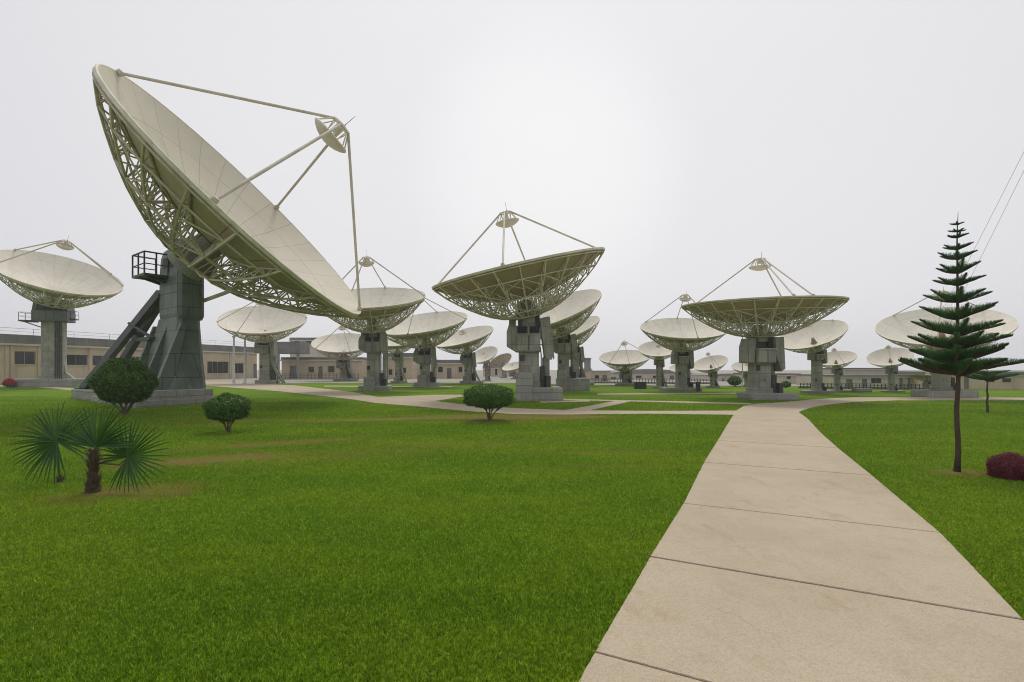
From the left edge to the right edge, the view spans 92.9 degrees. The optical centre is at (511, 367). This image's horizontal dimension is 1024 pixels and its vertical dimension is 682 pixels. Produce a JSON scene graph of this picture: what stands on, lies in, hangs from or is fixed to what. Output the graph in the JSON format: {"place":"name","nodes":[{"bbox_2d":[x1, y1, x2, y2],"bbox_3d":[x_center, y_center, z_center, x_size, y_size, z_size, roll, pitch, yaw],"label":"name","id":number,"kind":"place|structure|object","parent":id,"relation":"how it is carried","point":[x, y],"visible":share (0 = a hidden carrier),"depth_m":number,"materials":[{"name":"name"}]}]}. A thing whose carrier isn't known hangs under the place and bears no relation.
{"place":"outdoors","nodes":[
{"label":"outdoors","id":0,"kind":"place"},
{"bbox_2d":[0,327,259,384],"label":"long building","id":1,"kind":"structure","parent":0,"point":[20,356],"depth_m":76.03,"materials":[{"name":"beige paint"}]},
{"bbox_2d":[15,351,34,364],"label":"window","id":2,"kind":"structure","parent":1,"relation":"in","point":[21,357],"depth_m":68.86,"materials":[{"name":"grey glass"}]},
{"bbox_2d":[67,354,88,365],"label":"window","id":3,"kind":"structure","parent":1,"relation":"in","point":[72,360],"depth_m":75.23,"materials":[{"name":"grey glass"}]},
{"bbox_2d":[93,355,102,365],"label":"window","id":4,"kind":"structure","parent":1,"relation":"in","point":[96,358],"depth_m":78.00,"materials":[{"name":"grey glass"}]},
{"bbox_2d":[207,361,228,373],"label":"window","id":5,"kind":"structure","parent":1,"relation":"in","point":[217,367],"depth_m":100.22,"materials":[{"name":"grey glass"}]},
{"bbox_2d":[235,363,243,373],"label":"window","id":6,"kind":"structure","parent":1,"relation":"in","point":[239,367],"depth_m":105.73,"materials":[{"name":"grey glass"}]},
{"bbox_2d":[324,386,451,386],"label":"footpath","id":7,"kind":"structure","parent":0,"point":[392,386],"depth_m":60.98,"materials":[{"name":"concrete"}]},
{"bbox_2d":[388,353,419,378],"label":"service building","id":8,"kind":"structure","parent":0,"point":[411,368],"depth_m":100.00,"materials":[{"name":"beige paint"}]},
{"bbox_2d":[388,369,392,375],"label":"window","id":9,"kind":"structure","parent":8,"relation":"in","point":[390,371],"depth_m":100.17,"materials":[{"name":"grey glass"}]},
{"bbox_2d":[431,360,463,378],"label":"service building","id":10,"kind":"structure","parent":0,"point":[449,369],"depth_m":104.00,"materials":[{"name":"beige paint"}]},
{"bbox_2d":[438,367,442,372],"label":"window","id":11,"kind":"structure","parent":10,"relation":"in","point":[440,369],"depth_m":104.16,"materials":[{"name":"grey glass"}]},
{"bbox_2d":[447,368,450,378],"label":"door","id":12,"kind":"structure","parent":10,"relation":"in","point":[448,369],"depth_m":104.16,"materials":[{"name":"grey metal"}]},
{"bbox_2d":[458,367,462,372],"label":"window","id":13,"kind":"structure","parent":10,"relation":"in","point":[460,369],"depth_m":104.15,"materials":[{"name":"grey glass"}]},
{"bbox_2d":[482,366,518,375],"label":"service building","id":14,"kind":"structure","parent":0,"point":[494,371],"depth_m":128.00,"materials":[{"name":"beige concrete"}]},
{"bbox_2d":[0,370,1023,681],"bbox_3d":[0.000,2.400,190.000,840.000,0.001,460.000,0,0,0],"label":"lawn","id":15,"kind":"structure","parent":0,"point":[650,392],"depth_m":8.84,"materials":[{"name":"green plant"}]},
{"bbox_2d":[1,378,16,385],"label":"flower bush","id":16,"kind":"object","parent":15,"relation":"on","point":[9,382],"visible":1,"depth_m":57.76,"materials":[{"name":"red plant"}]},
{"bbox_2d":[0,385,73,389],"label":"plinth footpath","id":17,"kind":"structure","parent":15,"relation":"on","point":[63,388],"depth_m":55.00,"materials":[{"name":"concrete"}]},
{"bbox_2d":[6,399,100,485],"bbox_3d":[-9.539,1.573,10.140,1.817,1.780,0.511,0,0,0],"label":"fan palm","id":18,"kind":"object","parent":15,"relation":"on","point":[47,444],"visible":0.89,"depth_m":10.10,"materials":[{"name":"green plant"}]},
{"bbox_2d":[0,236,123,387],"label":"dish antenna","id":19,"kind":"object","parent":15,"relation":"on","point":[53,280],"visible":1,"depth_m":60.51,"materials":[{"name":"paint"}]},
{"bbox_2d":[54,404,169,493],"bbox_3d":[-7.694,1.586,9.426,2.251,1.889,0.487,0,0,0],"label":"fan palm","id":20,"kind":"object","parent":15,"relation":"on","point":[108,439],"visible":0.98,"depth_m":9.38,"materials":[{"name":"green plant"}]},
{"bbox_2d":[85,356,159,414],"bbox_3d":[-19.441,0.941,24.442,3.076,3.016,2.818,0,0,0],"label":"clipped shrub","id":21,"kind":"object","parent":15,"relation":"on","point":[132,381],"visible":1,"depth_m":23.78,"materials":[{"name":"green plant"}]},
{"bbox_2d":[71,63,362,407],"bbox_3d":[-21.022,-7.498,34.554,25.841,19.917,16.990,0,0,36],"label":"dish antenna","id":22,"kind":"object","parent":15,"relation":"on","point":[222,206],"visible":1,"depth_m":31.18,"materials":[{"name":"paint"}]},
{"bbox_2d":[202,392,251,431],"bbox_3d":[-10.543,1.666,17.987,1.615,1.548,1.567,0,0,25],"label":"clipped shrub","id":23,"kind":"object","parent":15,"relation":"on","point":[215,408],"visible":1,"depth_m":17.59,"materials":[{"name":"green plant"}]},
{"bbox_2d":[231,336,235,384],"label":"lamp post","id":24,"kind":"object","parent":15,"relation":"on","point":[233,376],"visible":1,"depth_m":67.88,"materials":[{"name":"metal"}]},
{"bbox_2d":[242,340,246,383],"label":"lamp post","id":25,"kind":"object","parent":15,"relation":"on","point":[244,381],"visible":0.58,"depth_m":71.89,"materials":[{"name":"metal"}]},
{"bbox_2d":[278,374,359,379],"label":"yard fence","id":26,"kind":"object","parent":15,"relation":"on","point":[309,378],"visible":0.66,"depth_m":95.98,"materials":[{"name":"grey metal"}]},
{"bbox_2d":[311,325,363,380],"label":"dish antenna","id":27,"kind":"object","parent":15,"relation":"on","point":[343,345],"visible":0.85,"depth_m":86.61,"materials":[{"name":"paint"}]},
{"bbox_2d":[315,256,425,390],"bbox_3d":[-14.589,-4.651,50.022,11.249,14.201,10.697,0,0,-8],"label":"dish antenna","id":28,"kind":"object","parent":15,"relation":"on","point":[384,305],"visible":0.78,"depth_m":50.44,"materials":[{"name":"paint"}]},
{"bbox_2d":[369,372,374,376],"bbox_3d":[-14.563,1.006,50.591,0.517,1.004,0.093,0,0,-8],"label":"service door","id":29,"kind":"structure","parent":28,"relation":"in","point":[371,374],"depth_m":50.58,"materials":[{"name":"grey metal"}]},
{"bbox_2d":[388,338,414,382],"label":"dish antenna","id":30,"kind":"object","parent":15,"relation":"on","point":[398,357],"visible":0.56,"depth_m":76.12,"materials":[{"name":"paint"}]},
{"bbox_2d":[385,298,467,386],"bbox_3d":[-11.177,-3.493,61.017,11.156,11.886,10.758,0,0,-5],"label":"dish antenna","id":31,"kind":"object","parent":15,"relation":"on","point":[425,328],"visible":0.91,"depth_m":61.34,"materials":[{"name":"paint"}]},
{"bbox_2d":[390,395,463,400],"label":"branch footpath","id":32,"kind":"structure","parent":15,"relation":"on","point":[432,397],"depth_m":38.56,"materials":[{"name":"concrete"}]},
{"bbox_2d":[435,326,493,383],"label":"dish antenna","id":33,"kind":"object","parent":15,"relation":"on","point":[466,339],"visible":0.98,"depth_m":72.33,"materials":[{"name":"paint"}]},
{"bbox_2d":[205,381,735,414],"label":"cross footpath","id":34,"kind":"structure","parent":15,"relation":"on","point":[353,395],"depth_m":32.06,"materials":[{"name":"concrete"}]},
{"bbox_2d":[475,346,497,380],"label":"dish antenna","id":35,"kind":"object","parent":15,"relation":"on","point":[485,355],"visible":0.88,"depth_m":86.47,"materials":[{"name":"paint"}]},
{"bbox_2d":[461,383,514,420],"bbox_3d":[-1.047,1.573,21.902,2.442,1.743,2.314,0,0,0],"label":"clipped shrub","id":36,"kind":"object","parent":15,"relation":"on","point":[481,396],"visible":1,"depth_m":21.27,"materials":[{"name":"green plant"}]},
{"bbox_2d":[490,353,511,377],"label":"dish antenna","id":37,"kind":"object","parent":15,"relation":"on","point":[501,360],"visible":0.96,"depth_m":110.89,"materials":[{"name":"paint"}]},
{"bbox_2d":[205,370,810,385],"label":"paved yard","id":38,"kind":"structure","parent":15,"relation":"on","point":[508,379],"depth_m":88.73,"materials":[{"name":"concrete"}]},
{"bbox_2d":[217,300,306,383],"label":"dish antenna","id":39,"kind":"object","parent":38,"relation":"on","point":[260,324],"visible":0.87,"depth_m":72.96,"materials":[{"name":"paint"}]},
{"bbox_2d":[277,342,366,378],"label":"canopy building","id":40,"kind":"structure","parent":38,"relation":"on","point":[297,366],"depth_m":103.00,"materials":[{"name":"beige paint"}]},
{"bbox_2d":[290,366,295,376],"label":"door","id":41,"kind":"structure","parent":40,"relation":"in","point":[292,368],"depth_m":103.18,"materials":[{"name":"grey metal"}]},
{"bbox_2d":[308,367,313,372],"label":"window","id":42,"kind":"structure","parent":40,"relation":"in","point":[310,369],"depth_m":103.18,"materials":[{"name":"grey glass"}]},
{"bbox_2d":[289,338,339,356],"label":"rooftop block","id":43,"kind":"structure","parent":40,"relation":"on","point":[314,352],"depth_m":122.00,"materials":[{"name":"beige concrete"}]},
{"bbox_2d":[319,367,322,376],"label":"door","id":44,"kind":"structure","parent":40,"relation":"in","point":[320,368],"depth_m":103.18,"materials":[{"name":"grey metal"}]},
{"bbox_2d":[328,366,334,372],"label":"window","id":45,"kind":"structure","parent":40,"relation":"in","point":[331,369],"depth_m":103.18,"materials":[{"name":"grey glass"}]},
{"bbox_2d":[584,358,590,371],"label":"chimney","id":46,"kind":"object","parent":38,"relation":"on","point":[587,365],"visible":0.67,"depth_m":90.10,"materials":[{"name":"grey concrete"}]},
{"bbox_2d":[585,371,610,380],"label":"service building","id":47,"kind":"structure","parent":38,"relation":"on","point":[597,374],"depth_m":84.00,"materials":[{"name":"beige concrete"}]},
{"bbox_2d":[795,374,912,387],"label":"office block","id":48,"kind":"structure","parent":38,"relation":"on","point":[868,380],"depth_m":58.00,"materials":[{"name":"beige concrete"}]},
{"bbox_2d":[846,379,851,386],"bbox_3d":[40.218,1.897,58.076,0.763,0.945,0.035,0,0,0],"label":"door","id":49,"kind":"structure","parent":48,"relation":"in","point":[847,380],"depth_m":58.07,"materials":[{"name":"grey metal"}]},
{"bbox_2d":[823,368,884,374],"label":"rooftop block","id":50,"kind":"structure","parent":48,"relation":"on","point":[863,371],"depth_m":63.00,"materials":[{"name":"grey concrete"}]},
{"bbox_2d":[862,379,866,386],"bbox_3d":[42.025,1.872,58.076,0.611,0.996,0.035,0,0,0],"label":"door","id":51,"kind":"structure","parent":48,"relation":"in","point":[864,381],"depth_m":58.07,"materials":[{"name":"grey metal"}]},
{"bbox_2d":[871,378,881,383],"bbox_3d":[43.449,1.602,58.026,1.288,0.661,0.136,0,0,0],"label":"window","id":52,"kind":"structure","parent":48,"relation":"in","point":[873,380],"depth_m":58.07,"materials":[{"name":"grey glass"}]},
{"bbox_2d":[502,362,518,378],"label":"dish antenna","id":53,"kind":"object","parent":15,"relation":"on","point":[512,367],"visible":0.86,"depth_m":100.45,"materials":[{"name":"paint"}]},
{"bbox_2d":[432,203,604,400],"bbox_3d":[0.421,-4.798,36.003,12.648,14.497,12.832,0,0,0],"label":"dish antenna","id":54,"kind":"object","parent":15,"relation":"on","point":[526,281],"visible":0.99,"depth_m":34.41,"materials":[{"name":"paint"}]},
{"bbox_2d":[523,365,530,371],"bbox_3d":[1.137,0.424,35.757,0.595,1.154,0.106,0,0,0],"label":"service door","id":55,"kind":"structure","parent":54,"relation":"in","point":[526,368],"depth_m":35.75,"materials":[{"name":"grey metal"}]},
{"bbox_2d":[508,289,601,390],"bbox_3d":[4.329,-2.986,50.016,9.446,10.871,9.608,0,0,0],"label":"dish antenna","id":56,"kind":"object","parent":15,"relation":"on","point":[573,307],"visible":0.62,"depth_m":50.17,"materials":[{"name":"paint"}]},
{"bbox_2d":[540,400,589,402],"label":"stub footpath","id":57,"kind":"structure","parent":15,"relation":"on","point":[564,401],"depth_m":34.00,"materials":[{"name":"concrete"}]},
{"bbox_2d":[540,316,599,384],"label":"dish antenna","id":58,"kind":"object","parent":15,"relation":"on","point":[585,327],"visible":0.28,"depth_m":66.17,"materials":[{"name":"paint"}]},
{"bbox_2d":[568,400,635,409],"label":"diagonal footpath","id":59,"kind":"structure","parent":15,"relation":"on","point":[596,406],"depth_m":30.45,"materials":[{"name":"concrete"}]},
{"bbox_2d":[589,378,633,382],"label":"yard fence","id":60,"kind":"object","parent":15,"relation":"on","point":[607,378],"visible":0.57,"depth_m":72.99,"materials":[{"name":"grey metal"}]},
{"bbox_2d":[599,341,650,384],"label":"dish antenna","id":61,"kind":"object","parent":15,"relation":"on","point":[624,362],"visible":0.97,"depth_m":65.35,"materials":[{"name":"paint"}]},
{"bbox_2d":[634,382,645,388],"bbox_3d":[14.400,2.030,54.720,1.360,0.840,0.660,0,0,0],"label":"electrical cabinet","id":62,"kind":"object","parent":15,"relation":"on","point":[639,385],"visible":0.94,"depth_m":54.40,"materials":[{"name":"grey metal"}]},
{"bbox_2d":[610,369,690,379],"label":"storage hall","id":63,"kind":"structure","parent":15,"relation":"on","point":[643,374],"depth_m":96.00,"materials":[{"name":"beige metal"}]},
{"bbox_2d":[563,399,750,404],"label":"narrow footpath","id":64,"kind":"structure","parent":15,"relation":"on","point":[665,401],"depth_m":34.09,"materials":[{"name":"concrete"}]},
{"bbox_2d":[638,341,676,387],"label":"dish antenna","id":65,"kind":"object","parent":15,"relation":"on","point":[656,351],"visible":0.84,"depth_m":57.33,"materials":[{"name":"paint"}]},
{"bbox_2d":[597,393,735,394],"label":"footpath","id":66,"kind":"structure","parent":15,"relation":"on","point":[655,393],"depth_m":44.59,"materials":[{"name":"concrete"}]},
{"bbox_2d":[636,379,709,383],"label":"yard fence","id":67,"kind":"object","parent":15,"relation":"on","point":[672,382],"visible":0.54,"depth_m":71.06,"materials":[{"name":"grey metal"}]},
{"bbox_2d":[669,365,692,372],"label":"dish antenna","id":68,"kind":"object","parent":15,"relation":"on","point":[672,368],"visible":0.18,"depth_m":70.65,"materials":[{"name":"paint"}]},
{"bbox_2d":[640,292,727,390],"bbox_3d":[17.231,-2.592,49.007,8.377,10.084,7.978,0,0,0],"label":"dish antenna","id":69,"kind":"object","parent":15,"relation":"on","point":[681,333],"visible":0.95,"depth_m":49.33,"materials":[{"name":"paint"}]},
{"bbox_2d":[680,377,683,384],"bbox_3d":[17.253,1.362,49.307,0.385,0.747,0.069,0,0,0],"label":"service door","id":70,"kind":"structure","parent":69,"relation":"in","point":[681,378],"depth_m":49.30,"materials":[{"name":"grey metal"}]},
{"bbox_2d":[695,381,699,390],"bbox_3d":[18.686,1.930,48.857,0.410,1.040,0.460,0,0,0],"label":"electrical cabinet","id":71,"kind":"object","parent":15,"relation":"on","point":[697,385],"visible":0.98,"depth_m":48.64,"materials":[{"name":"grey metal"}]},
{"bbox_2d":[694,352,727,387],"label":"dish antenna","id":72,"kind":"object","parent":15,"relation":"on","point":[710,365],"visible":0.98,"depth_m":58.17,"materials":[{"name":"paint"}]},
{"bbox_2d":[690,373,733,380],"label":"storage hall","id":73,"kind":"structure","parent":15,"relation":"on","point":[721,376],"depth_m":86.24,"materials":[{"name":"grey concrete"}]},
{"bbox_2d":[727,375,741,386],"bbox_3d":[27.820,1.705,60.773,1.867,1.484,1.802,0,0,0],"label":"yard bush","id":74,"kind":"object","parent":15,"relation":"on","point":[732,380],"visible":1,"depth_m":60.41,"materials":[{"name":"green plant"}]},
{"bbox_2d":[731,362,747,385],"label":"dish antenna","id":75,"kind":"object","parent":15,"relation":"on","point":[737,366],"visible":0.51,"depth_m":62.44,"materials":[{"name":"paint"}]},
{"bbox_2d":[681,252,849,399],"bbox_3d":[18.830,-3.151,37.001,11.280,11.203,11.270,0,0,0],"label":"dish antenna","id":76,"kind":"object","parent":15,"relation":"on","point":[761,350],"visible":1,"depth_m":35.84,"materials":[{"name":"paint"}]},
{"bbox_2d":[759,374,765,387],"bbox_3d":[18.781,1.006,36.475,0.518,1.005,0.093,0,0,0],"label":"service door","id":77,"kind":"structure","parent":76,"relation":"in","point":[762,377],"depth_m":36.48,"materials":[{"name":"grey metal"}]},
{"bbox_2d":[782,381,790,387],"bbox_3d":[32.100,1.993,57.003,1.183,0.896,1.109,0,0,0],"label":"yard bush","id":78,"kind":"object","parent":15,"relation":"on","point":[786,384],"visible":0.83,"depth_m":56.68,"materials":[{"name":"green plant"}]},
{"bbox_2d":[780,319,847,393],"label":"dish antenna","id":79,"kind":"object","parent":15,"relation":"on","point":[811,339],"visible":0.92,"depth_m":45.15,"materials":[{"name":"paint"}]},
{"bbox_2d":[823,348,856,391],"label":"dish antenna","id":80,"kind":"object","parent":15,"relation":"on","point":[836,359],"visible":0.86,"depth_m":48.09,"materials":[{"name":"paint"}]},
{"bbox_2d":[798,383,923,389],"bbox_3d":[38.622,2.114,54.087,11.884,0.672,0.255,0,0,20],"label":"yard fence","id":81,"kind":"object","parent":15,"relation":"on","point":[874,387],"visible":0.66,"depth_m":53.79,"materials":[{"name":"grey metal"}]},
{"bbox_2d":[852,388,872,391],"bbox_3d":[33.931,2.230,47.172,1.660,0.440,0.660,0,0,0],"label":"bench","id":82,"kind":"object","parent":15,"relation":"on","point":[861,389],"visible":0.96,"depth_m":46.85,"materials":[{"name":"concrete"}]},
{"bbox_2d":[732,397,1023,420],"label":"footpath bend","id":83,"kind":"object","parent":15,"relation":"on","point":[790,410],"visible":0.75,"depth_m":30.30,"materials":[{"name":"concrete"}]},
{"bbox_2d":[866,345,913,391],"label":"dish antenna","id":84,"kind":"object","parent":15,"relation":"on","point":[888,356],"visible":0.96,"depth_m":47.23,"materials":[{"name":"paint"}]},
{"bbox_2d":[875,288,1017,397],"bbox_3d":[34.003,-1.910,38.510,8.181,8.720,8.030,0,0,0],"label":"dish antenna","id":85,"kind":"object","parent":15,"relation":"on","point":[897,328],"visible":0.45,"depth_m":39.04,"materials":[{"name":"paint"}]},
{"bbox_2d":[943,377,947,385],"bbox_3d":[34.471,1.130,38.691,0.389,0.754,0.069,0,0,0],"label":"service door","id":86,"kind":"structure","parent":85,"relation":"in","point":[945,379],"depth_m":38.69,"materials":[{"name":"grey metal"}]},
{"bbox_2d":[885,371,1023,389],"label":"office block","id":87,"kind":"structure","parent":15,"relation":"on","point":[1016,382],"depth_m":53.52,"materials":[{"name":"beige concrete"}]},
{"bbox_2d":[964,376,967,388],"bbox_3d":[50.417,1.619,54.046,0.439,1.502,0.035,0,0,16],"label":"door","id":88,"kind":"structure","parent":87,"relation":"in","point":[965,378],"depth_m":54.05,"materials":[{"name":"grey metal"}]},
{"bbox_2d":[1002,378,1010,382],"bbox_3d":[53.906,1.399,53.034,0.805,0.482,0.035,0,0,16],"label":"window","id":89,"kind":"structure","parent":87,"relation":"in","point":[1008,380],"depth_m":53.02,"materials":[{"name":"grey glass"}]},
{"bbox_2d":[898,217,1023,471],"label":"conifer","id":90,"kind":"object","parent":15,"relation":"on","point":[957,361],"visible":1,"depth_m":11.14,"materials":[{"name":"green plant"}]},
{"bbox_2d":[965,367,1019,412],"bbox_3d":[25.304,1.166,25.766,2.454,2.545,2.464,0,0,0],"label":"conifer","id":91,"kind":"object","parent":15,"relation":"on","point":[985,375],"visible":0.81,"depth_m":25.70,"materials":[{"name":"green plant"}]},
{"bbox_2d":[985,451,1023,480],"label":"burgundy shrub","id":92,"kind":"object","parent":15,"relation":"on","point":[1002,465],"visible":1,"depth_m":10.40,"materials":[{"name":"red plant"}]},
{"bbox_3d":[44.211,-1.143,50.000,1.400,7.187,0.266,0,0,0],"label":"utility pole","id":93,"kind":"object","parent":15,"relation":"on","visible":0},
{"bbox_2d":[944,152,1023,306],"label":"overhead cable","id":94,"kind":"object","parent":93,"relation":"attached to","point":[992,213],"visible":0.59,"depth_m":37.69,"materials":[{"name":"grey metal"}]},
{"bbox_2d":[977,171,1023,264],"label":"overhead cable","id":95,"kind":"object","parent":93,"relation":"attached to","point":[998,222],"visible":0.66,"depth_m":38.76,"materials":[{"name":"grey metal"}]},
{"bbox_2d":[0,0,1023,369],"label":"sky","id":96,"kind":"structure","parent":0,"point":[841,143],"materials":[{"name":"white"}]},
{"bbox_2d":[742,334,742,390],"bbox_3d":[20.842,-0.276,44.000,0.220,5.412,0.209,0,0,0],"label":"lamp post","id":97,"kind":"object","parent":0,"point":[742,373],"visible":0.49,"depth_m":43.95,"materials":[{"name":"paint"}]},
{"bbox_2d":[733,373,800,383],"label":"service building","id":98,"kind":"structure","parent":0,"point":[788,377],"depth_m":72.00,"materials":[{"name":"beige concrete"}]},
{"bbox_2d":[906,372,930,388],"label":"dish antenna","id":99,"kind":"object","parent":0,"point":[926,383],"visible":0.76,"depth_m":47.31,"materials":[{"name":"paint"}]},
{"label":"path bed","id":100,"kind":"structure","parent":0,"visible":0},
{"bbox_2d":[579,653,701,681],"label":"path slab","id":101,"kind":"structure","parent":100,"relation":"on","point":[601,668],"depth_m":3.76,"materials":[{"name":"concrete"}]},
{"bbox_2d":[726,418,818,431],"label":"path slab","id":102,"kind":"structure","parent":100,"relation":"on","point":[787,425],"depth_m":20.20,"materials":[{"name":"concrete"}]},
{"bbox_2d":[718,428,836,447],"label":"path slab","id":103,"kind":"structure","parent":100,"relation":"on","point":[804,438],"depth_m":16.44,"materials":[{"name":"concrete"}]},
{"bbox_2d":[705,440,870,474],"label":"path slab","id":104,"kind":"structure","parent":100,"relation":"on","point":[820,459],"depth_m":12.80,"materials":[{"name":"concrete"}]},
{"bbox_2d":[595,557,1023,681],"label":"path slab","id":105,"kind":"structure","parent":100,"relation":"on","point":[701,623],"depth_m":4.32,"materials":[{"name":"concrete"}]},
{"bbox_2d":[683,462,939,532],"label":"path slab","id":106,"kind":"structure","parent":100,"relation":"on","point":[859,499],"depth_m":9.00,"materials":[{"name":"concrete"}]},
{"bbox_2d":[651,504,1022,619],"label":"path slab","id":107,"kind":"structure","parent":100,"relation":"on","point":[930,568],"depth_m":6.13,"materials":[{"name":"concrete"}]}
]}

